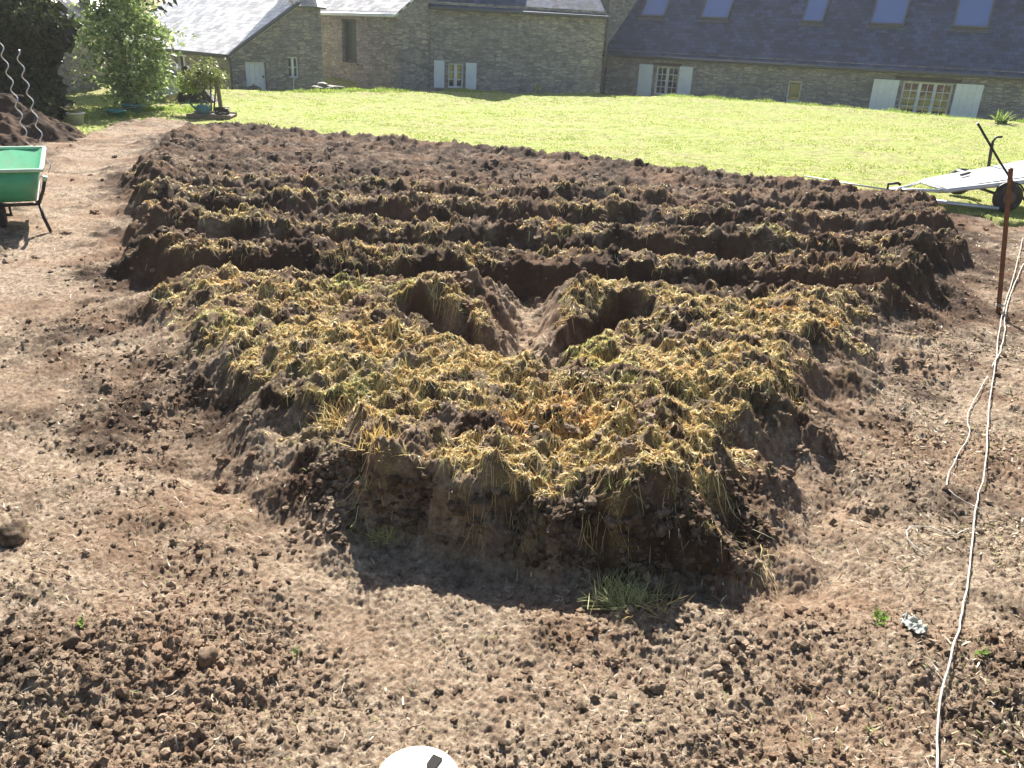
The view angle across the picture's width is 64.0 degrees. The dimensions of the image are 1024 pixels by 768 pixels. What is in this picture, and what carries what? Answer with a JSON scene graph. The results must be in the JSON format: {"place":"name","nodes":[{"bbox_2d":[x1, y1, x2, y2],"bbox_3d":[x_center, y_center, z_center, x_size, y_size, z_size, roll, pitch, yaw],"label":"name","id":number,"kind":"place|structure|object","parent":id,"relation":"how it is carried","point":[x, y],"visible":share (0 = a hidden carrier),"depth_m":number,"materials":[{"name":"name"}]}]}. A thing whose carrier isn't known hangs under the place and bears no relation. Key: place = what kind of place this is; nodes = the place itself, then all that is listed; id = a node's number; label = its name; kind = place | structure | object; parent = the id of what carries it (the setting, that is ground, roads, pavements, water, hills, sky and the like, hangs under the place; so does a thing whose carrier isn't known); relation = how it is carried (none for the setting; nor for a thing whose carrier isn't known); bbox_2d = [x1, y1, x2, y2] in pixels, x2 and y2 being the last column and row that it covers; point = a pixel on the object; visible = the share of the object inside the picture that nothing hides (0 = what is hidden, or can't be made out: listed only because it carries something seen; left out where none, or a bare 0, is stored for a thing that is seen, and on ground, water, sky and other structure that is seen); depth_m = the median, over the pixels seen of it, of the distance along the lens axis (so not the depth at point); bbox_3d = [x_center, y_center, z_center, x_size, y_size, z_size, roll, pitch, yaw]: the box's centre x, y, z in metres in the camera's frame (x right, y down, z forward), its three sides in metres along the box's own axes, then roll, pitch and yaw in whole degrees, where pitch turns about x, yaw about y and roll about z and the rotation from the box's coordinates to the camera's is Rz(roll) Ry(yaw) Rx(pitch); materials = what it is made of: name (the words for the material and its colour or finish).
{"place":"outdoors","nodes":[
{"label":"outdoors","id":0,"kind":"place"},
{"bbox_2d":[142,91,161,99],"bbox_3d":[-8.339,-6.565,18.683,0.600,0.220,0.400,1,23,-5],"label":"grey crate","id":1,"kind":"object","parent":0,"point":[150,97],"visible":0.16,"depth_m":18.55,"materials":[{"name":"plastic"}]},
{"bbox_2d":[214,107,229,114],"bbox_3d":[-5.665,-5.343,16.016,0.310,0.153,0.246,3,23,0],"label":"hose coil","id":2,"kind":"object","parent":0,"point":[220,110],"visible":1,"depth_m":15.93,"materials":[{"name":"black plastic"}]},
{"bbox_2d":[133,0,323,12],"label":"sky","id":3,"kind":"structure","parent":0,"point":[155,1],"materials":[{"name":"white"}]},
{"bbox_2d":[0,118,1023,767],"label":"garden soil","id":4,"kind":"structure","parent":0,"point":[390,636],"depth_m":3.56,"materials":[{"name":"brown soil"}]},
{"bbox_2d":[0,518,29,547],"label":"clod","id":5,"kind":"object","parent":4,"relation":"on","point":[14,533],"visible":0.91,"depth_m":2.98,"materials":[{"name":"brown soil"}]},
{"bbox_2d":[0,43,30,145],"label":"spiral stake","id":6,"kind":"object","parent":4,"relation":"on","point":[14,94],"visible":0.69,"depth_m":9.45,"materials":[{"name":"metal"}]},
{"bbox_2d":[0,146,51,231],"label":"wheelbarrow","id":7,"kind":"object","parent":4,"relation":"on","point":[21,168],"visible":1,"depth_m":7.12,"materials":[{"name":"green plastic"}]},
{"bbox_2d":[17,50,50,172],"bbox_3d":[-5.667,-3.187,9.739,0.180,1.447,0.057,3,23,0],"label":"spiral stake","id":8,"kind":"object","parent":4,"relation":"on","point":[31,108],"visible":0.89,"depth_m":9.68,"materials":[{"name":"metal"}]},
{"bbox_2d":[0,95,87,145],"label":"soil heap","id":9,"kind":"object","parent":4,"relation":"on","point":[12,131],"visible":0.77,"depth_m":12.15,"materials":[{"name":"brown soil"}]},
{"bbox_2d":[0,93,23,96],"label":"bent cane","id":10,"kind":"object","parent":9,"relation":"on","point":[11,94],"visible":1,"depth_m":11.73,"materials":[{"name":"brown wood"}]},
{"bbox_2d":[60,632,81,647],"bbox_3d":[-1.309,0.762,2.438,0.057,0.048,0.048,0,23,-6],"label":"stone","id":11,"kind":"object","parent":4,"relation":"on","point":[69,639],"visible":0.94,"depth_m":2.42,"materials":[{"name":"brown stone"}]},
{"bbox_2d":[77,616,83,627],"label":"weed","id":12,"kind":"object","parent":4,"relation":"on","point":[80,621],"visible":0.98,"depth_m":2.50,"materials":[{"name":"green plant"}]},
{"bbox_2d":[197,645,218,668],"bbox_3d":[-0.903,0.811,2.428,0.060,0.073,0.076,-18,30,-39],"label":"clod","id":13,"kind":"object","parent":4,"relation":"on","point":[207,655],"visible":0.91,"depth_m":2.41,"materials":[{"name":"brown soil"}]},
{"bbox_2d":[291,647,299,656],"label":"weed","id":14,"kind":"object","parent":4,"relation":"on","point":[295,651],"visible":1,"depth_m":2.51,"materials":[{"name":"green plant"}]},
{"bbox_2d":[312,395,352,431],"bbox_3d":[-0.721,0.116,3.551,0.332,0.099,0.279,-8,25,-24],"label":"straw tuft","id":15,"kind":"object","parent":4,"relation":"on","point":[334,419],"visible":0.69,"depth_m":3.56,"materials":[{"name":"yellow plant"}]},
{"bbox_2d":[326,417,414,460],"bbox_3d":[-0.511,0.206,3.114,0.275,0.087,0.331,-15,29,-35],"label":"straw tuft","id":16,"kind":"object","parent":4,"relation":"on","point":[379,431],"visible":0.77,"depth_m":3.16,"materials":[{"name":"yellow plant"}]},
{"bbox_2d":[356,523,400,547],"bbox_3d":[-0.497,0.540,3.087,0.197,0.072,0.242,3,23,0],"label":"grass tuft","id":17,"kind":"object","parent":4,"relation":"on","point":[377,535],"visible":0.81,"depth_m":3.07,"materials":[{"name":"green plant"}]},
{"bbox_2d":[379,746,457,767],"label":"valve cover","id":18,"kind":"object","parent":4,"relation":"on","point":[420,757],"visible":1,"depth_m":2.10,"materials":[{"name":"white plastic"}]},
{"bbox_2d":[0,132,1023,767],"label":"soil clods","id":19,"kind":"object","parent":4,"relation":"on","point":[796,752],"visible":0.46,"depth_m":3.51,"materials":[{"name":"brown soil"}]},
{"bbox_2d":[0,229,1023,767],"bbox_3d":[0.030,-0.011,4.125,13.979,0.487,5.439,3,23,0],"label":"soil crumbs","id":20,"kind":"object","parent":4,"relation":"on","point":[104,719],"visible":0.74,"depth_m":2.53,"materials":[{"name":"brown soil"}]},
{"bbox_2d":[125,154,957,574],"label":"dried grass","id":21,"kind":"structure","parent":4,"relation":"on","point":[451,362],"depth_m":4.04,"materials":[{"name":"plant"}]},
{"bbox_2d":[338,420,783,592],"bbox_3d":[0.173,0.427,3.066,1.731,0.466,0.488,6,23,7],"label":"grass fringe","id":22,"kind":"object","parent":4,"relation":"on","point":[489,447],"depth_m":3.01,"materials":[{"name":"plant"}]},
{"bbox_2d":[309,439,814,618],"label":"bed face clods","id":23,"kind":"object","parent":4,"relation":"on","point":[560,513],"visible":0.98,"depth_m":3.00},
{"bbox_2d":[589,599,604,614],"bbox_3d":[0.290,0.772,2.809,0.052,0.058,0.064,-4,24,-16],"label":"clod","id":24,"kind":"object","parent":4,"relation":"on","point":[596,608],"visible":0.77,"depth_m":2.79,"materials":[{"name":"brown soil"}]},
{"bbox_2d":[579,567,671,620],"bbox_3d":[0.387,0.704,2.805,0.360,0.122,0.390,3,23,0],"label":"grass clump","id":25,"kind":"object","parent":4,"relation":"on","point":[610,596],"visible":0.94,"depth_m":2.83,"materials":[{"name":"green plant"}]},
{"bbox_2d":[620,572,693,627],"bbox_3d":[0.488,0.730,2.749,0.268,0.104,0.268,3,23,0],"label":"grass clump","id":26,"kind":"object","parent":4,"relation":"on","point":[665,609],"visible":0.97,"depth_m":2.80,"materials":[{"name":"plant"}]},
{"bbox_2d":[865,726,876,733],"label":"weed","id":27,"kind":"object","parent":4,"relation":"on","point":[869,729],"visible":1,"depth_m":2.32,"materials":[{"name":"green plant"}]},
{"bbox_2d":[871,607,889,625],"bbox_3d":[1.235,0.781,2.738,0.061,0.058,0.066,3,23,0],"label":"weed","id":28,"kind":"object","parent":4,"relation":"on","point":[883,617],"visible":0.99,"depth_m":2.73,"materials":[{"name":"green plant"}]},
{"bbox_2d":[900,612,927,633],"bbox_3d":[1.325,0.789,2.697,0.073,0.052,0.129,3,23,0],"label":"rag","id":29,"kind":"object","parent":4,"relation":"on","point":[914,624],"visible":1,"depth_m":2.69,"materials":[{"name":"grey fabric"}]},
{"bbox_2d":[906,526,968,555],"bbox_3d":[1.688,0.596,3.294,0.371,0.036,0.140,-16,29,-37],"label":"ground string","id":30,"kind":"object","parent":4,"relation":"on","point":[929,527],"visible":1,"depth_m":3.28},
{"bbox_2d":[946,376,987,510],"bbox_3d":[2.371,0.234,4.253,0.151,0.039,1.778,14,26,25],"label":"ground string","id":31,"kind":"object","parent":4,"relation":"on","point":[961,448],"visible":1,"depth_m":3.96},
{"bbox_2d":[936,238,1022,767],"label":"ground string","id":32,"kind":"object","parent":4,"relation":"on","point":[940,697],"visible":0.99,"depth_m":2.99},
{"bbox_2d":[975,646,989,657],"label":"weed","id":33,"kind":"object","parent":4,"relation":"on","point":[983,651],"visible":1,"depth_m":2.54,"materials":[{"name":"green plant"}]},
{"bbox_2d":[976,122,1023,200],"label":"leaning rod","id":34,"kind":"object","parent":4,"relation":"on","point":[997,158],"visible":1,"depth_m":9.17,"materials":[{"name":"black metal"}]},
{"bbox_2d":[995,167,1013,312],"bbox_3d":[3.700,-0.989,6.173,0.322,1.248,0.068,-2,23,-11],"label":"fence post","id":35,"kind":"object","parent":4,"relation":"on","point":[998,305],"visible":0.98,"depth_m":6.12,"materials":[{"name":"metal"}]},
{"bbox_2d":[991,263,1023,367],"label":"ground string","id":36,"kind":"object","parent":4,"relation":"on","point":[1004,318],"visible":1,"depth_m":6.16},
{"bbox_2d":[58,78,1023,226],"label":"lawn","id":37,"kind":"structure","parent":0,"point":[840,155],"depth_m":17.45,"materials":[{"name":"green plant"}]},
{"bbox_2d":[0,0,82,119],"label":"conifer tree","id":38,"kind":"object","parent":37,"relation":"on","point":[40,35],"visible":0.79,"depth_m":13.60,"materials":[{"name":"green plant"}]},
{"bbox_2d":[65,112,84,124],"bbox_3d":[-7.486,-4.556,14.077,0.298,0.202,0.312,3,23,0],"label":"white bucket","id":39,"kind":"object","parent":37,"relation":"on","point":[76,118],"visible":0.95,"depth_m":14.00,"materials":[{"name":"plastic"}]},
{"bbox_2d":[60,103,82,112],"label":"cut plants","id":40,"kind":"object","parent":39,"relation":"in","point":[73,109],"visible":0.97,"depth_m":14.03,"materials":[{"name":"green plant"}]},
{"bbox_2d":[105,109,125,116],"bbox_3d":[-7.479,-5.104,15.471,0.368,0.122,0.389,3,23,0],"label":"teal basin","id":41,"kind":"object","parent":37,"relation":"on","point":[117,112],"visible":0.98,"depth_m":15.39,"materials":[{"name":"plastic"}]},
{"bbox_2d":[79,0,177,15],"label":"evergreen tree","id":42,"kind":"object","parent":37,"relation":"on","point":[155,9],"visible":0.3,"depth_m":20.64,"materials":[{"name":"green plant"}]},
{"bbox_2d":[65,0,196,108],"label":"laurel shrub","id":43,"kind":"object","parent":37,"relation":"on","point":[119,17],"visible":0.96,"depth_m":16.24,"materials":[{"name":"green plant"}]},
{"bbox_2d":[120,103,142,112],"bbox_3d":[-7.465,-5.400,16.104,0.408,0.172,0.432,3,23,0],"label":"green basin","id":44,"kind":"object","parent":37,"relation":"on","point":[136,108],"visible":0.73,"depth_m":15.99,"materials":[{"name":"plastic"}]},
{"bbox_2d":[159,79,178,99],"bbox_3d":[-7.772,-6.664,18.535,0.470,0.465,0.449,-5,24,-18],"label":"white drum","id":45,"kind":"object","parent":37,"relation":"on","point":[169,96],"visible":0.48,"depth_m":18.55,"materials":[{"name":"plastic"}]},
{"bbox_2d":[178,65,217,102],"bbox_3d":[-7.141,-6.803,18.638,0.870,0.800,0.350,3,23,0],"label":"tarpaulin","id":46,"kind":"object","parent":37,"relation":"on","point":[187,98],"visible":0.43,"depth_m":18.60,"materials":[{"name":"black plastic"}]},
{"bbox_2d":[171,56,237,110],"bbox_3d":[-6.157,-5.934,16.355,1.225,1.146,0.853,13,25,22],"label":"rose bush","id":47,"kind":"object","parent":37,"relation":"on","point":[206,76],"visible":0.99,"depth_m":16.28,"materials":[{"name":"green plant"}]},
{"bbox_2d":[186,111,236,119],"bbox_3d":[-5.879,-5.269,16.083,0.820,0.090,0.680,0,23,-7],"label":"wooden board","id":48,"kind":"object","parent":37,"relation":"on","point":[210,116],"visible":0.84,"depth_m":15.79,"materials":[{"name":"brown wood"}]},
{"bbox_2d":[188,100,210,113],"bbox_3d":[-6.095,-5.428,16.049,0.412,0.261,0.269,13,25,23],"label":"watering can","id":49,"kind":"object","parent":48,"relation":"on","point":[200,108],"visible":0.97,"depth_m":15.96,"materials":[{"name":"green plastic"}]},
{"bbox_2d":[246,84,261,90],"bbox_3d":[-7.165,-8.042,22.812,0.480,0.589,0.480,3,23,0],"label":"stone slab","id":50,"kind":"object","parent":37,"relation":"on","point":[252,87],"visible":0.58,"depth_m":22.61,"materials":[{"name":"grey stone"}]},
{"bbox_2d":[311,85,325,89],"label":"stone slab","id":51,"kind":"structure","parent":37,"relation":"on","point":[317,87],"depth_m":22.93,"materials":[{"name":"stone"}]},
{"bbox_2d":[321,85,344,89],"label":"stone slab","id":52,"kind":"structure","parent":37,"relation":"on","point":[334,87],"depth_m":23.02,"materials":[{"name":"stone"}]},
{"bbox_2d":[533,82,540,92],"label":"young plant","id":53,"kind":"object","parent":37,"relation":"on","point":[537,88],"visible":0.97,"depth_m":25.68,"materials":[{"name":"green plant"}]},
{"bbox_2d":[63,87,1023,122],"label":"unmown grass","id":54,"kind":"structure","parent":37,"relation":"on","point":[191,108],"depth_m":22.89,"materials":[{"name":"green plant"}]},
{"bbox_2d":[804,175,885,189],"bbox_3d":[4.609,-2.745,11.226,0.078,0.031,1.311,-18,30,-39],"label":"long pole","id":55,"kind":"object","parent":37,"relation":"on","point":[847,183],"visible":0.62,"depth_m":11.21,"materials":[{"name":"metal"}]},
{"bbox_2d":[886,136,1023,211],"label":"garden trailer","id":56,"kind":"object","parent":37,"relation":"on","point":[959,181],"visible":0.87,"depth_m":10.37,"materials":[{"name":"metal"}]},
{"bbox_2d":[991,109,1016,123],"bbox_3d":[13.711,-7.457,22.849,0.790,0.415,0.702,17,27,30],"label":"fern","id":57,"kind":"object","parent":37,"relation":"on","point":[1003,119],"visible":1,"depth_m":22.82,"materials":[{"name":"green plant"}]},
{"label":"ground","id":58,"kind":"structure","parent":0,"visible":0},
{"bbox_2d":[51,0,124,91],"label":"shrub","id":59,"kind":"object","parent":58,"relation":"on","point":[67,66],"visible":0.03,"depth_m":20.02,"materials":[{"name":"plant"}]},
{"bbox_2d":[126,0,325,90],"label":"stone outbuilding","id":60,"kind":"structure","parent":58,"relation":"on","point":[268,45],"depth_m":24.18,"materials":[{"name":"grey stone"}]},
{"bbox_2d":[178,54,187,71],"bbox_3d":[-10.061,-9.882,25.280,0.085,0.510,0.900,-19,31,-41],"label":"window","id":61,"kind":"structure","parent":60,"relation":"in","point":[182,59],"depth_m":25.44,"materials":[{"name":"white paint"}]},
{"bbox_2d":[245,62,265,90],"bbox_3d":[-7.402,-8.847,23.649,0.630,0.820,0.090,-19,31,-41],"label":"door","id":62,"kind":"structure","parent":60,"relation":"in","point":[255,71],"depth_m":23.64,"materials":[{"name":"white paint"}]},
{"bbox_2d":[287,57,301,80],"bbox_3d":[-6.494,-9.355,24.323,0.460,0.650,0.205,-19,31,-41],"label":"window","id":63,"kind":"structure","parent":60,"relation":"in","point":[292,61],"depth_m":24.37,"materials":[{"name":"white paint"}]},
{"bbox_2d":[320,0,435,90],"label":"stone house","id":64,"kind":"structure","parent":58,"relation":"on","point":[371,44],"depth_m":25.92,"materials":[{"name":"grey stone"}]},
{"bbox_2d":[340,19,357,65],"bbox_3d":[-5.260,-11.159,26.790,0.245,1.390,0.930,-19,31,-41],"label":"window","id":65,"kind":"structure","parent":64,"relation":"in","point":[349,24],"depth_m":26.93,"materials":[{"name":"brown wood"}]},
{"bbox_2d":[429,0,609,94],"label":"stone barn","id":66,"kind":"structure","parent":58,"relation":"on","point":[524,46],"depth_m":26.65,"materials":[{"name":"grey stone"}]},
{"bbox_2d":[447,63,462,89],"bbox_3d":[-1.818,-9.925,26.496,0.620,0.820,0.245,-5,24,-17],"label":"window","id":67,"kind":"structure","parent":66,"relation":"in","point":[455,70],"depth_m":26.55,"materials":[{"name":"white paint"}]},
{"bbox_2d":[600,0,637,93],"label":"tall stone house","id":68,"kind":"structure","parent":58,"relation":"on","point":[618,12],"depth_m":30.78,"materials":[{"name":"grey stone"}]},
{"bbox_2d":[603,0,1023,120],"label":"long house","id":69,"kind":"structure","parent":58,"relation":"on","point":[960,58],"depth_m":27.72,"materials":[{"name":"stone"}]},
{"bbox_2d":[651,66,678,95],"bbox_3d":[5.676,-11.107,30.156,0.970,1.050,0.245,14,25,25],"label":"window","id":70,"kind":"structure","parent":69,"relation":"in","point":[666,77],"depth_m":30.22,"materials":[{"name":"white paint"}]},
{"bbox_2d":[783,80,801,103],"bbox_3d":[9.714,-10.049,28.259,0.560,0.750,0.245,14,25,25],"label":"window","id":71,"kind":"structure","parent":69,"relation":"in","point":[794,87],"depth_m":28.33,"materials":[{"name":"white paint"}]},
{"bbox_2d":[898,81,953,114],"bbox_3d":[13.381,-9.231,26.578,1.470,1.030,0.085,14,25,25],"label":"window","id":72,"kind":"structure","parent":69,"relation":"in","point":[919,97],"depth_m":26.56,"materials":[{"name":"white paint"}]},
{"bbox_3d":[-7.856,-6.953,19.502,0.653,0.530,0.824,-19,31,-41],"label":"rock","id":73,"kind":"object","parent":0,"visible":0},
{"bbox_2d":[158,58,180,79],"bbox_3d":[-8.106,-7.417,19.415,0.679,0.542,0.688,23,30,38],"label":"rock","id":74,"kind":"object","parent":73,"relation":"on","point":[178,66],"visible":0.22,"depth_m":19.24,"materials":[{"name":"stone"}]}
]}

